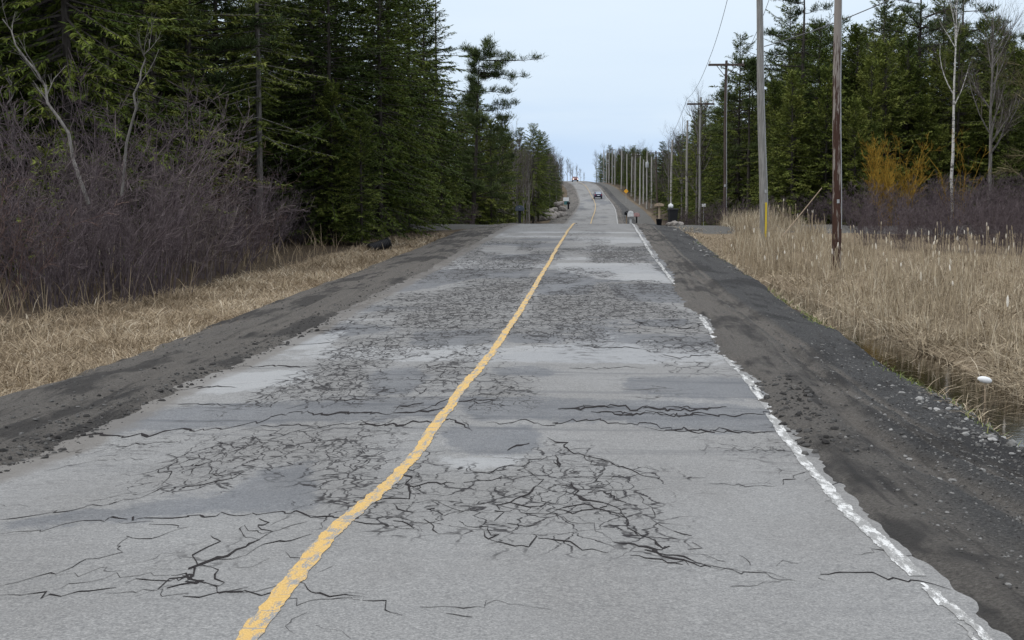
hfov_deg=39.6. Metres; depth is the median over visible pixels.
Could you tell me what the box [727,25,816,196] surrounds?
hemlock tree
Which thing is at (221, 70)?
spruce tree
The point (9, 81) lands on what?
dead tree
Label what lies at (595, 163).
bare tree
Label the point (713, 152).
hemlock tree
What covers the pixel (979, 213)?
shrub
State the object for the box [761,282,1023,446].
water
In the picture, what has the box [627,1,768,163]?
power line
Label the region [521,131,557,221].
spruce tree
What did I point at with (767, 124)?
bare tree
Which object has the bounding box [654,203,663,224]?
mailbox
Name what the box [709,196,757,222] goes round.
shrub
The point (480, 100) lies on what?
spruce tree
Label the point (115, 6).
spruce tree
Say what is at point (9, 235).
dogwood shrub
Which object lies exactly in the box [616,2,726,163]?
power line
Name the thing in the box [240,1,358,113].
spruce tree
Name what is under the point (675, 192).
cedar tree
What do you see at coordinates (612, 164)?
utility pole
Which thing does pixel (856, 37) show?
cedar tree
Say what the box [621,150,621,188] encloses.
utility pole
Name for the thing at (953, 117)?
birch tree
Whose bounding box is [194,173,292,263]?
dogwood shrub
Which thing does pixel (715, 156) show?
cedar tree
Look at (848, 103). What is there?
cedar tree
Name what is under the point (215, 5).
spruce tree
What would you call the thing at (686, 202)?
utility pole
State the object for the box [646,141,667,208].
spruce tree
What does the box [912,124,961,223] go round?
cedar tree
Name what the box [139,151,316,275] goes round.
dogwood shrub
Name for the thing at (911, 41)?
cedar tree
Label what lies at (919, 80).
cedar tree
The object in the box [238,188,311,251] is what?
dogwood shrub
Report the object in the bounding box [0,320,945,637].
road cracks
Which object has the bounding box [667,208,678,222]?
wheelie bin
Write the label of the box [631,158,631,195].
utility pole
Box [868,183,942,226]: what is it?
shrub
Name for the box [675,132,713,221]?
cedar tree
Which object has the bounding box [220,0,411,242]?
spruce tree
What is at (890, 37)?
hemlock tree
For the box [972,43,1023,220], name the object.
cedar tree
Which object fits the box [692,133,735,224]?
cedar tree
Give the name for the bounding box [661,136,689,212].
spruce tree
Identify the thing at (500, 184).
cedar tree
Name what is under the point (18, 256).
dogwood shrub
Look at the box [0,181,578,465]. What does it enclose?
gravel shoulder
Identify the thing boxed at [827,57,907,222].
cedar tree
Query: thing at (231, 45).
pine tree
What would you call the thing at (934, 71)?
cedar tree
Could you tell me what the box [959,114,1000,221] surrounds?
cedar tree
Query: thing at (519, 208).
mailbox
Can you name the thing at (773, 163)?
cedar tree
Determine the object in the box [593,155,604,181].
cedar tree
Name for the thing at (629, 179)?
cedar tree
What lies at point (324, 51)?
spruce tree
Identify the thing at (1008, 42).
pine tree
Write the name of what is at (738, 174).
hemlock tree
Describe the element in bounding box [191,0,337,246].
spruce tree
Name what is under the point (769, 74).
spruce tree
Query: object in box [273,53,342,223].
cedar tree
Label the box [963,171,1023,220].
shrub
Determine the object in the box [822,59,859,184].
cedar tree
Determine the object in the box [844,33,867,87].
hemlock tree
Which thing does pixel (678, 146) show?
bare tree
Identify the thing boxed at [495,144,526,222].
cedar tree
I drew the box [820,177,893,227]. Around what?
shrub
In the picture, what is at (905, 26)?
hemlock tree
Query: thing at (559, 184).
spruce tree
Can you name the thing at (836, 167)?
utility pole
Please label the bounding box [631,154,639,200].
utility pole
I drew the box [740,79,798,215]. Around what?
cedar tree
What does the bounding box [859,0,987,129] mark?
pine tree
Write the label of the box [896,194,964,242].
shrub
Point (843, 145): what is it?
cedar tree
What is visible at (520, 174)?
cedar tree
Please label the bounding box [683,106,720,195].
hemlock tree
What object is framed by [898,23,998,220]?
hemlock tree
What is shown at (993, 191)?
shrub
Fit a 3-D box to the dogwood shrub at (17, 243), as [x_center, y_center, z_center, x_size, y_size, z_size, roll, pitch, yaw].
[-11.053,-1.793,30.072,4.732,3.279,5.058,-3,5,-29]
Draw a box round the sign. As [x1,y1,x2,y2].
[563,197,568,204]
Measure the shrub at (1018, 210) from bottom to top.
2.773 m
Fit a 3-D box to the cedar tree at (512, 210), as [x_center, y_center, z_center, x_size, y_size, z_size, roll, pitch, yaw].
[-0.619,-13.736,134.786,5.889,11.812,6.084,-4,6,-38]
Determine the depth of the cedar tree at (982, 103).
94.34 m
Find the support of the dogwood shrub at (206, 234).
on the ground at (647, 216)
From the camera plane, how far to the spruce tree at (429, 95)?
84.78 m
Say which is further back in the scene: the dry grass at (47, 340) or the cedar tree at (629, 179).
the cedar tree at (629, 179)
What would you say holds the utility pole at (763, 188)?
on the ground at (647, 216)
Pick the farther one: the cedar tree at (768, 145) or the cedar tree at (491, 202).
the cedar tree at (491, 202)
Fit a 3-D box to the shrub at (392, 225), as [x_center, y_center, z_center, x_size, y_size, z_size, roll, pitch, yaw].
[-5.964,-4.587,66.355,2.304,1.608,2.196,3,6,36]
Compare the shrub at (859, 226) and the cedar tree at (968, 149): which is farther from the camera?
the cedar tree at (968, 149)
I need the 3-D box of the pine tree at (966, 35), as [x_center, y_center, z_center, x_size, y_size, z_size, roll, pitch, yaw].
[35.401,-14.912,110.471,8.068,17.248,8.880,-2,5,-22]
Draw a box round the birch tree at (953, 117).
[921,0,986,218]
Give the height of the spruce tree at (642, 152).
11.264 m
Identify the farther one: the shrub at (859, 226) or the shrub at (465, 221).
the shrub at (465, 221)
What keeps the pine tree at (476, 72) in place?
on the ground at (647, 216)
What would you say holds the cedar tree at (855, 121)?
on the ground at (647, 216)
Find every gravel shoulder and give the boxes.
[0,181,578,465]
[586,181,1023,639]
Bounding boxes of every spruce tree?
[0,0,78,200]
[0,0,227,233]
[0,0,232,278]
[0,0,236,248]
[0,16,37,259]
[2,5,227,243]
[98,0,243,242]
[137,0,255,226]
[160,0,304,242]
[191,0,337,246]
[191,1,254,217]
[196,1,271,226]
[208,0,340,210]
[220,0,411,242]
[224,0,351,234]
[239,0,388,240]
[239,3,322,223]
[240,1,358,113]
[249,0,383,225]
[263,0,419,235]
[293,0,452,240]
[293,0,482,230]
[318,0,455,220]
[331,3,457,218]
[375,0,472,223]
[392,0,490,223]
[411,43,470,223]
[429,82,469,223]
[444,92,487,224]
[447,100,493,224]
[463,95,510,224]
[504,140,532,216]
[512,127,531,216]
[515,123,554,222]
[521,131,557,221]
[530,132,564,208]
[543,155,563,206]
[544,154,562,207]
[553,163,563,198]
[553,168,563,201]
[603,145,616,182]
[615,147,628,184]
[617,154,630,184]
[621,151,633,191]
[623,145,637,188]
[629,160,645,197]
[635,151,655,201]
[636,151,645,192]
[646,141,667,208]
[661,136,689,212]
[663,134,690,215]
[672,111,707,217]
[685,79,747,224]
[690,66,771,223]
[728,69,785,203]
[776,19,853,223]
[864,56,902,160]
[897,18,955,120]
[927,30,989,173]
[969,30,1006,89]
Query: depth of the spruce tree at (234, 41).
73.91 m
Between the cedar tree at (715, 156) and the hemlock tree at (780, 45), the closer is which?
the hemlock tree at (780, 45)
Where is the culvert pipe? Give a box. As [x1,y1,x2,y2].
[367,237,391,250]
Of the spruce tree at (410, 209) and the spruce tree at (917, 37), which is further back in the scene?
the spruce tree at (917, 37)
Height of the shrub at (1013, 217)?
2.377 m
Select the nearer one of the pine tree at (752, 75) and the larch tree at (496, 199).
the pine tree at (752, 75)
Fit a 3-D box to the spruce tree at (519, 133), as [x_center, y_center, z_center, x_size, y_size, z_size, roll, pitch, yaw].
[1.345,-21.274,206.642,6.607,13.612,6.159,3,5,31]
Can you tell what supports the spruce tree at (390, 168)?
on the ground at (647, 216)
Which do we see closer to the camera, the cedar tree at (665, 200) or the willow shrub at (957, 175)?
the willow shrub at (957, 175)
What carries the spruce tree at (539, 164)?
on the ground at (647, 216)
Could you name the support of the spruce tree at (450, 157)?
on the ground at (647, 216)
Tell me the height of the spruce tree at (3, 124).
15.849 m
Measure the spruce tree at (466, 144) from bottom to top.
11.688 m
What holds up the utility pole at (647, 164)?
on the ground at (647, 216)
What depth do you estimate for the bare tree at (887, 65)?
92.18 m
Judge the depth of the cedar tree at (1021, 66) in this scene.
95.98 m
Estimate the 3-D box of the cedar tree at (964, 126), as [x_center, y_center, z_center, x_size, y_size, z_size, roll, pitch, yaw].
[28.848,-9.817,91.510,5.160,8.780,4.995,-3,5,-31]
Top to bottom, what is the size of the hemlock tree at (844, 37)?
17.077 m
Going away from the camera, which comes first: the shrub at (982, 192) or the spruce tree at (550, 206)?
the shrub at (982, 192)
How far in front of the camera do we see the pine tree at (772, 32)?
89.81 m
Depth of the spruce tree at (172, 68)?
58.34 m
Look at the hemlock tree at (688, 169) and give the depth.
148.60 m
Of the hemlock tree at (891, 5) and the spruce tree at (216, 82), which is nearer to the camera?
the spruce tree at (216, 82)
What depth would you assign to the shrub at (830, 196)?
80.48 m
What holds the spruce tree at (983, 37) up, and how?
on the ground at (647, 216)
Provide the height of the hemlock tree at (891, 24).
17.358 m
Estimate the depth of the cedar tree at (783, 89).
93.27 m
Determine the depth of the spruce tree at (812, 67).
87.20 m
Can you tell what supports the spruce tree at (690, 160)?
on the ground at (647, 216)
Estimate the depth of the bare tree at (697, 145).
110.45 m
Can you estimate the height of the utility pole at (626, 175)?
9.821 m
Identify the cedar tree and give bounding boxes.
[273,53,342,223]
[290,79,380,244]
[327,107,402,244]
[383,104,458,232]
[425,113,474,223]
[452,120,507,224]
[466,117,523,224]
[483,113,527,222]
[484,139,509,220]
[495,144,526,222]
[514,150,525,217]
[522,183,537,220]
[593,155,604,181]
[597,157,607,181]
[607,154,622,183]
[622,153,637,192]
[648,150,670,206]
[653,153,688,220]
[659,166,675,206]
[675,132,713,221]
[689,116,745,224]
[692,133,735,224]
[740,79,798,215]
[744,142,772,206]
[749,74,811,211]
[749,92,821,209]
[750,116,796,216]
[751,68,830,223]
[754,89,831,224]
[788,63,865,224]
[802,125,850,223]
[811,21,908,224]
[814,78,861,177]
[815,95,884,225]
[821,110,865,212]
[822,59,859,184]
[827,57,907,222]
[829,121,896,224]
[843,35,949,220]
[878,61,959,206]
[879,31,950,220]
[895,92,961,225]
[899,48,975,205]
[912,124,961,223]
[932,100,987,179]
[953,131,987,224]
[958,83,1023,218]
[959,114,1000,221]
[965,41,1017,168]
[965,76,999,160]
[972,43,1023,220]
[972,91,1023,217]
[994,89,1023,216]
[1000,100,1023,218]
[1003,46,1023,101]
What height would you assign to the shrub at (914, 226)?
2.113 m
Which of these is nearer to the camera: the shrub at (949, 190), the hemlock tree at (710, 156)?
the shrub at (949, 190)
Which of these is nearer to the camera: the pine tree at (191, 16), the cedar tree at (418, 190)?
the pine tree at (191, 16)
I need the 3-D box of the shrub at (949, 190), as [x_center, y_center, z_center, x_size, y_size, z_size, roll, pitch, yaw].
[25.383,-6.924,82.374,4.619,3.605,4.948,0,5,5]
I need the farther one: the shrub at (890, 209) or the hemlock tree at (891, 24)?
the hemlock tree at (891, 24)
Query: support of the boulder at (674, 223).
on the ground at (647, 216)
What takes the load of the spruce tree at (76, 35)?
on the ground at (647, 216)
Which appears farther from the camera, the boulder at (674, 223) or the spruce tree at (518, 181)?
the spruce tree at (518, 181)
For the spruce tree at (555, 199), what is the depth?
228.60 m
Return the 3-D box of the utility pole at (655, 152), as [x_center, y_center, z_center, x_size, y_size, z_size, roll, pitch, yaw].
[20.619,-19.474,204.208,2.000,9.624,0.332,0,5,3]
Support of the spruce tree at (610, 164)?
on the ground at (647, 216)
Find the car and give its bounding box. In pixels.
[593,192,601,198]
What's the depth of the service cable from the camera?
57.35 m
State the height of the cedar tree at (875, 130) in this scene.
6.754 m
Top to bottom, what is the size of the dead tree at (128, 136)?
4.476 m
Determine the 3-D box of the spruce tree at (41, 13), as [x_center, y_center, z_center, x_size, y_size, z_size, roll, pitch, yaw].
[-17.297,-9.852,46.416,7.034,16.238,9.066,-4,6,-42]
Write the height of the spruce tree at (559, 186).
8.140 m
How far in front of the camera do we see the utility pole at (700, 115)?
104.58 m
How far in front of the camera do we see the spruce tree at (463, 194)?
119.36 m
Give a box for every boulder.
[539,215,548,220]
[553,202,560,206]
[670,221,679,225]
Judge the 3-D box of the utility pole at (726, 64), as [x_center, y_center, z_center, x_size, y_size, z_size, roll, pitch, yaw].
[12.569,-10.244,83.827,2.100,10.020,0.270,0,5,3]
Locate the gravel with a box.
[0,226,1023,600]
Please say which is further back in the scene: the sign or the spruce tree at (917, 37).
the sign
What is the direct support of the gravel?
on the gravel shoulder at (1001, 607)
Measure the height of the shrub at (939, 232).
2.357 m
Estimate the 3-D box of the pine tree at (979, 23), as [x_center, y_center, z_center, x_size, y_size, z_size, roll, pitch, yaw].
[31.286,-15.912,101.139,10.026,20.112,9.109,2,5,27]
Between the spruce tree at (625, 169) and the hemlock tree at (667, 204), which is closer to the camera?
the hemlock tree at (667, 204)
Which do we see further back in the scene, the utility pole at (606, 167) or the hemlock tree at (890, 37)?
the utility pole at (606, 167)
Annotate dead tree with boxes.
[2,1,89,204]
[2,68,18,193]
[120,7,162,195]
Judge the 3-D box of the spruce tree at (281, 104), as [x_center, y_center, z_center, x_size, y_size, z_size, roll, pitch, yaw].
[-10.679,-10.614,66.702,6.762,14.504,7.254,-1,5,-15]
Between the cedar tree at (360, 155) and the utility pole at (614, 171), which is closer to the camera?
the cedar tree at (360, 155)
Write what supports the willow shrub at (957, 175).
on the ground at (647, 216)
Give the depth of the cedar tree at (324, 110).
59.95 m
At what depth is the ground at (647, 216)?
49.26 m
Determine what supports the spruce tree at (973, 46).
on the ground at (647, 216)
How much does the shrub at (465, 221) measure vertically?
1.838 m
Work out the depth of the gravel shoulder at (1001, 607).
13.12 m
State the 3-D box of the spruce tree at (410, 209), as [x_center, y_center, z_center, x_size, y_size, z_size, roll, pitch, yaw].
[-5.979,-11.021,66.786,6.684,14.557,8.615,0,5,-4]
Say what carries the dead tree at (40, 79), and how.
on the ground at (647, 216)
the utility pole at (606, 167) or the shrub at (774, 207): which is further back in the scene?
the utility pole at (606, 167)
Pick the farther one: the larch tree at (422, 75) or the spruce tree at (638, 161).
the spruce tree at (638, 161)
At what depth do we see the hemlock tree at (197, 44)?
73.41 m
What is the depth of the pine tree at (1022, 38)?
109.12 m
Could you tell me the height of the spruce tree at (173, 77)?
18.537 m
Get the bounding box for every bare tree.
[449,105,474,163]
[507,114,525,214]
[507,131,528,222]
[514,132,531,223]
[518,136,537,223]
[520,150,536,223]
[529,153,543,221]
[545,142,555,207]
[553,146,565,200]
[560,155,563,195]
[565,157,569,179]
[592,152,598,181]
[618,147,626,178]
[629,149,638,191]
[657,124,675,203]
[659,131,677,184]
[668,104,693,221]
[677,81,714,223]
[679,128,692,193]
[729,93,750,178]
[758,73,771,175]
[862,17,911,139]
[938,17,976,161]
[958,0,1023,214]
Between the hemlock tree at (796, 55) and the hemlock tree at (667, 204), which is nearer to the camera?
the hemlock tree at (796, 55)
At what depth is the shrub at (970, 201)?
64.74 m
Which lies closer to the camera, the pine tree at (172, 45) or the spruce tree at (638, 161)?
the pine tree at (172, 45)
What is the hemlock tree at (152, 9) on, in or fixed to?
on the ground at (647, 216)
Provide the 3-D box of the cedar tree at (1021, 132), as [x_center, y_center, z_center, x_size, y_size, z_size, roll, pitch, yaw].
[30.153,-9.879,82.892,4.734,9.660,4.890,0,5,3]
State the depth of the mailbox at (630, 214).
107.05 m
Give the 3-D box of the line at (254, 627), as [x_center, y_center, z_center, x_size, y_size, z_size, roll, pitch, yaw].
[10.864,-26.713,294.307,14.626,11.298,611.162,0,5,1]
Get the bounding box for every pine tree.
[0,0,156,258]
[25,0,186,123]
[35,0,214,242]
[95,0,287,241]
[455,33,548,224]
[701,50,765,213]
[741,0,865,198]
[765,15,848,121]
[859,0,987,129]
[902,0,1021,137]
[914,40,975,115]
[923,6,980,99]
[929,19,980,99]
[965,22,1023,99]
[978,52,1023,180]
[1015,31,1023,45]
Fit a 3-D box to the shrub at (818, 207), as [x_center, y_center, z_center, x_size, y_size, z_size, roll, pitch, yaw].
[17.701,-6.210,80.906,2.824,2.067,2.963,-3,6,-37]
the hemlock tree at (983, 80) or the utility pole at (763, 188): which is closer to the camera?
the utility pole at (763, 188)
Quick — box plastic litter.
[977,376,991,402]
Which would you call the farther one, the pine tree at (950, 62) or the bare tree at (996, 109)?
the pine tree at (950, 62)
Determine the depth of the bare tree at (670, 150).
220.43 m
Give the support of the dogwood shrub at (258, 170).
on the ground at (647, 216)
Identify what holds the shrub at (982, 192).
on the ground at (647, 216)
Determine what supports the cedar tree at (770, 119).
on the ground at (647, 216)
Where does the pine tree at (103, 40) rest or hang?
on the ground at (647, 216)
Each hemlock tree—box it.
[0,0,291,247]
[0,3,164,270]
[168,0,247,221]
[209,0,283,222]
[659,121,702,223]
[662,108,711,221]
[664,99,716,224]
[681,91,745,219]
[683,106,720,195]
[684,31,767,218]
[688,90,751,224]
[706,3,826,213]
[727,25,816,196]
[735,22,822,207]
[780,29,863,167]
[822,26,851,63]
[825,0,947,160]
[841,33,950,224]
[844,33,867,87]
[861,13,938,137]
[868,12,926,128]
[877,9,929,91]
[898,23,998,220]
[909,0,987,170]
[946,14,1017,224]
[988,29,1022,90]
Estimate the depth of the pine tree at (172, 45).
56.62 m
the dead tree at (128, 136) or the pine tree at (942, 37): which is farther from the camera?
the pine tree at (942, 37)
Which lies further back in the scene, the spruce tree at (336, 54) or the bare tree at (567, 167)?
the bare tree at (567, 167)
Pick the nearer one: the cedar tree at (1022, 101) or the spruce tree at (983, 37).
the cedar tree at (1022, 101)
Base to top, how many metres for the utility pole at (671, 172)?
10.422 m
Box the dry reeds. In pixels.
[0,199,1023,438]
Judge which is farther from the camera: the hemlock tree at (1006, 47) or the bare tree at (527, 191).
the bare tree at (527, 191)
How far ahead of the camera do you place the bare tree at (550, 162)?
223.55 m
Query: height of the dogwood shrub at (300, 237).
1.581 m
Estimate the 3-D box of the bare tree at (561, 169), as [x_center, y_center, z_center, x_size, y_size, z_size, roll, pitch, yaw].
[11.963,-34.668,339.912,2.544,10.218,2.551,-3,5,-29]
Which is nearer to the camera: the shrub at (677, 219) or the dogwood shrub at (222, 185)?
the dogwood shrub at (222, 185)
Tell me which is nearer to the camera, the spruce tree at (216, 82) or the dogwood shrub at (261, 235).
the dogwood shrub at (261, 235)
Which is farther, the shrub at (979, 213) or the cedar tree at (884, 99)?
the cedar tree at (884, 99)
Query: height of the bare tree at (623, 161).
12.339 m
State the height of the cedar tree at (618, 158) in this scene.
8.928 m
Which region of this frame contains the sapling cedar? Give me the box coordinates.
[13,144,79,268]
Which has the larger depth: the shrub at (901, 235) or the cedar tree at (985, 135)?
the cedar tree at (985, 135)
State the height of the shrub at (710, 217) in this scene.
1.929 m
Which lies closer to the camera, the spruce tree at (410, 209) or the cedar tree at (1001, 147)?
the spruce tree at (410, 209)
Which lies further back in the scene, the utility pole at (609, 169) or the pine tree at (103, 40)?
the utility pole at (609, 169)
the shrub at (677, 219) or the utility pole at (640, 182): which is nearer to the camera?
the shrub at (677, 219)
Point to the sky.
(614, 72)
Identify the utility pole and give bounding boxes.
[606,152,606,182]
[608,150,609,182]
[609,149,614,184]
[614,150,615,184]
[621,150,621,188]
[626,155,627,192]
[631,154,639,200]
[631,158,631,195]
[639,156,640,204]
[642,159,643,203]
[646,152,648,208]
[649,151,662,216]
[651,156,651,207]
[670,140,672,202]
[685,120,687,223]
[687,97,714,224]
[708,60,743,221]
[756,0,767,246]
[831,0,841,270]
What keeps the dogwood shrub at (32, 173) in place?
on the ground at (647, 216)
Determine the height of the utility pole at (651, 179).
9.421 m
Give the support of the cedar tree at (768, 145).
on the ground at (647, 216)
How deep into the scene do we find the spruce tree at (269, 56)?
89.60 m
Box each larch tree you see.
[402,0,466,149]
[430,0,469,223]
[474,103,506,222]
[479,110,517,220]
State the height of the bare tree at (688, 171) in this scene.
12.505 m
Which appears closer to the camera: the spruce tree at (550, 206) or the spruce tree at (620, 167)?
the spruce tree at (550, 206)
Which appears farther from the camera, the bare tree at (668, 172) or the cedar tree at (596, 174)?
the cedar tree at (596, 174)
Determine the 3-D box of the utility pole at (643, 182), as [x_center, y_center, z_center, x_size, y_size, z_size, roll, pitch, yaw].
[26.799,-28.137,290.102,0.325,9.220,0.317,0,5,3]
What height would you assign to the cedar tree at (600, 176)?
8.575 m
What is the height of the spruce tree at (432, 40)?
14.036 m
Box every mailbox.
[515,205,523,222]
[628,211,633,222]
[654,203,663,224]
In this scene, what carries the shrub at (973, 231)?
on the ground at (647, 216)
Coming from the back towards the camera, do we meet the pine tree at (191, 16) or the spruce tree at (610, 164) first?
the spruce tree at (610, 164)
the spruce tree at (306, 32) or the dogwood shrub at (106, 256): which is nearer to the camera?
the dogwood shrub at (106, 256)
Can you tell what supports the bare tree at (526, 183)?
on the ground at (647, 216)
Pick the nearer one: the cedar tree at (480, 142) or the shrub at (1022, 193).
the shrub at (1022, 193)
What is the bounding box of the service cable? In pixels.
[764,0,888,46]
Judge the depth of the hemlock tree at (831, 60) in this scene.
93.46 m
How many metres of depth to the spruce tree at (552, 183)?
234.41 m
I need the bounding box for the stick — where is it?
[782,188,821,235]
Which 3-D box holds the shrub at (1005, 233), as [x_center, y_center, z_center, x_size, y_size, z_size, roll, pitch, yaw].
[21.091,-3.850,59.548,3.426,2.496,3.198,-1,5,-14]
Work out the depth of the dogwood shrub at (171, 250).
35.17 m
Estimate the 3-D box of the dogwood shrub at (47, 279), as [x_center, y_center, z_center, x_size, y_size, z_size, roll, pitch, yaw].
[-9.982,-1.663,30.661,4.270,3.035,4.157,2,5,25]
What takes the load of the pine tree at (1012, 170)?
on the ground at (647, 216)
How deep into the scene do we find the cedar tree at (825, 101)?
83.51 m
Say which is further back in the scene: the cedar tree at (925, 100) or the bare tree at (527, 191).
the bare tree at (527, 191)
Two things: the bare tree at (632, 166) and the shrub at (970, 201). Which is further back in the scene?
the bare tree at (632, 166)
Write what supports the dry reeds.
on the ground at (647, 216)
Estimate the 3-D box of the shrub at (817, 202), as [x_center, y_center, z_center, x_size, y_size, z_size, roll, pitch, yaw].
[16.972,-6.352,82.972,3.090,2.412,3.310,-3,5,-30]
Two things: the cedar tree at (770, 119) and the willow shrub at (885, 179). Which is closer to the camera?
the willow shrub at (885, 179)
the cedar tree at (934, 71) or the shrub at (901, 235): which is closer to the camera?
the shrub at (901, 235)
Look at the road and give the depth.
10.12 m
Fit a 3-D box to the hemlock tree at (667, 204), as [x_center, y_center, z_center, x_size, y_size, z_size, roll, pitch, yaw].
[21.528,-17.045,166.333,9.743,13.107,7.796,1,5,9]
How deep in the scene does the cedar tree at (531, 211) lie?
190.96 m
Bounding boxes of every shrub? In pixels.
[0,48,249,293]
[0,51,236,271]
[0,91,170,283]
[0,127,70,234]
[0,132,200,306]
[0,135,71,302]
[0,135,138,299]
[0,163,192,304]
[0,170,128,310]
[0,174,134,309]
[17,117,258,292]
[26,82,254,278]
[63,148,295,287]
[75,178,246,298]
[80,131,300,263]
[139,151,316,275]
[147,186,275,279]
[168,154,304,249]
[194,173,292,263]
[225,207,286,255]
[227,170,319,241]
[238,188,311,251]
[279,211,317,244]
[365,206,406,236]
[451,204,480,223]
[661,213,693,224]
[678,206,706,224]
[697,201,734,224]
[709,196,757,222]
[744,196,792,220]
[779,194,830,223]
[799,195,844,224]
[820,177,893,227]
[821,189,866,225]
[842,200,907,245]
[854,178,921,225]
[858,131,944,225]
[860,192,923,239]
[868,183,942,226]
[869,205,943,250]
[895,196,951,236]
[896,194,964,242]
[904,171,984,223]
[905,202,981,251]
[913,174,979,224]
[921,128,992,223]
[942,201,1022,253]
[944,173,1023,227]
[953,197,1021,239]
[958,194,1023,245]
[961,171,1023,216]
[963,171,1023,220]
[965,202,1023,255]
[983,172,1023,213]
[985,187,1023,244]
[988,195,1023,240]
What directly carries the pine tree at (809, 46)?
on the ground at (647, 216)
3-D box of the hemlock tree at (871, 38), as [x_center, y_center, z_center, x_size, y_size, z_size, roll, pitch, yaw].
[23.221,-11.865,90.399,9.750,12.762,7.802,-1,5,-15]
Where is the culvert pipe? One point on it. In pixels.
(385, 242)
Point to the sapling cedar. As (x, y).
(50, 160)
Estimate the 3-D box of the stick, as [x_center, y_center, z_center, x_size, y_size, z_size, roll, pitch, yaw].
[9.665,-3.594,47.379,1.296,1.625,0.061,0,5,3]
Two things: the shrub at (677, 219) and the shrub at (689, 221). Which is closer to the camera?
the shrub at (689, 221)
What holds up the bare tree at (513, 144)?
on the ground at (647, 216)
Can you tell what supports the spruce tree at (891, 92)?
on the ground at (647, 216)
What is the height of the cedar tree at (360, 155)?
5.911 m
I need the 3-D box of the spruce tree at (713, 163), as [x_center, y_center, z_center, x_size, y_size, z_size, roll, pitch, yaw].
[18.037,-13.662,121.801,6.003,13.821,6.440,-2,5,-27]
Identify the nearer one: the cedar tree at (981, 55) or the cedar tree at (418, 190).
the cedar tree at (418, 190)
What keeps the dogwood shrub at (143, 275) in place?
on the ground at (647, 216)
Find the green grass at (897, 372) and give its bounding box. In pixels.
[81,241,1021,445]
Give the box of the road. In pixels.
[0,181,1012,639]
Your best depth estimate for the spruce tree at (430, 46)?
92.69 m
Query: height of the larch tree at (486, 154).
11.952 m
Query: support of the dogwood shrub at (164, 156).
on the ground at (647, 216)
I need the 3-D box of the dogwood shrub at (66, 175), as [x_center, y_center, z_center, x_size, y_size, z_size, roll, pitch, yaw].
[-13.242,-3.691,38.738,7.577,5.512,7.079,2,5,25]
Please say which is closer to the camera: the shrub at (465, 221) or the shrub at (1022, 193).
the shrub at (1022, 193)
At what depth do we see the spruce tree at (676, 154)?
213.39 m
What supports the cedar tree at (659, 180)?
on the ground at (647, 216)
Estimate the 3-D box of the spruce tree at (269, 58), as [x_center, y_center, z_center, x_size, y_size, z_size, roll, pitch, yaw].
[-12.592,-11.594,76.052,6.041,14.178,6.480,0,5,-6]
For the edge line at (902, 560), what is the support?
on the road
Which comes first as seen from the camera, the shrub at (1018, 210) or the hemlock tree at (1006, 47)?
the shrub at (1018, 210)
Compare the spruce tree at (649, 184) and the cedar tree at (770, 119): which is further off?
the spruce tree at (649, 184)
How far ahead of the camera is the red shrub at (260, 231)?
51.57 m
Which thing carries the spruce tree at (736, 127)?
on the ground at (647, 216)
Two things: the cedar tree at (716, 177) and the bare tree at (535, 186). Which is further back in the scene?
the bare tree at (535, 186)
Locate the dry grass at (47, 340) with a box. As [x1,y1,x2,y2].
[0,223,446,395]
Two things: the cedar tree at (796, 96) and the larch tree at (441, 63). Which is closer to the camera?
the cedar tree at (796, 96)
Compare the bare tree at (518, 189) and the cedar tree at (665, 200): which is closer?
the bare tree at (518, 189)
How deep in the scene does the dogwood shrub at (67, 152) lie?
35.62 m
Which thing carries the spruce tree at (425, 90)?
on the ground at (647, 216)
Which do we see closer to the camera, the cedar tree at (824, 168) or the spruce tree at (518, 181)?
the cedar tree at (824, 168)
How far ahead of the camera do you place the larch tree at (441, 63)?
96.34 m
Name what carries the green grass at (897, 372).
on the gravel shoulder at (1001, 607)
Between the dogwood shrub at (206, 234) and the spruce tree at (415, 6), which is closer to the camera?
the dogwood shrub at (206, 234)
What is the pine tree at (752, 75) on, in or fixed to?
on the ground at (647, 216)
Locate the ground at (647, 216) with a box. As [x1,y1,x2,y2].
[0,182,1023,396]
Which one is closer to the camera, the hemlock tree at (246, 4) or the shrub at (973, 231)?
the shrub at (973, 231)
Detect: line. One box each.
[236,180,595,639]
[591,182,992,639]
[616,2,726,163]
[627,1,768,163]
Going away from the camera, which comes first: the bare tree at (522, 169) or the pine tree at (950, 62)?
the pine tree at (950, 62)
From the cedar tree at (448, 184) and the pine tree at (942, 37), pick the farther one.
the pine tree at (942, 37)
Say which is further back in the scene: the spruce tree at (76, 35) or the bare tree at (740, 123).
the bare tree at (740, 123)
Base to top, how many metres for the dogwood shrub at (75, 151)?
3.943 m
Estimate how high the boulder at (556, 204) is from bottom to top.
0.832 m
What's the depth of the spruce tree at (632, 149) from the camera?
365.26 m
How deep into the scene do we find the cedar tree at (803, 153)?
84.79 m
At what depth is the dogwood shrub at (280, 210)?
60.64 m
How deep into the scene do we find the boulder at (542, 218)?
189.19 m
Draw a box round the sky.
[206,0,1023,181]
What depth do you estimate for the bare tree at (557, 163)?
281.05 m
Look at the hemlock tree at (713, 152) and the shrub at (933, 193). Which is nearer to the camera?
the shrub at (933, 193)
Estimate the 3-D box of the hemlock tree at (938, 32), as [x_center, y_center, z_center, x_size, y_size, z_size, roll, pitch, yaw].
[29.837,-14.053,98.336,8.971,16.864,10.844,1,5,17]
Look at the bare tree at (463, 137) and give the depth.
124.03 m
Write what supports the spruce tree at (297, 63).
on the ground at (647, 216)
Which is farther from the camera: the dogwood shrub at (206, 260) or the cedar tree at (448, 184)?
the cedar tree at (448, 184)

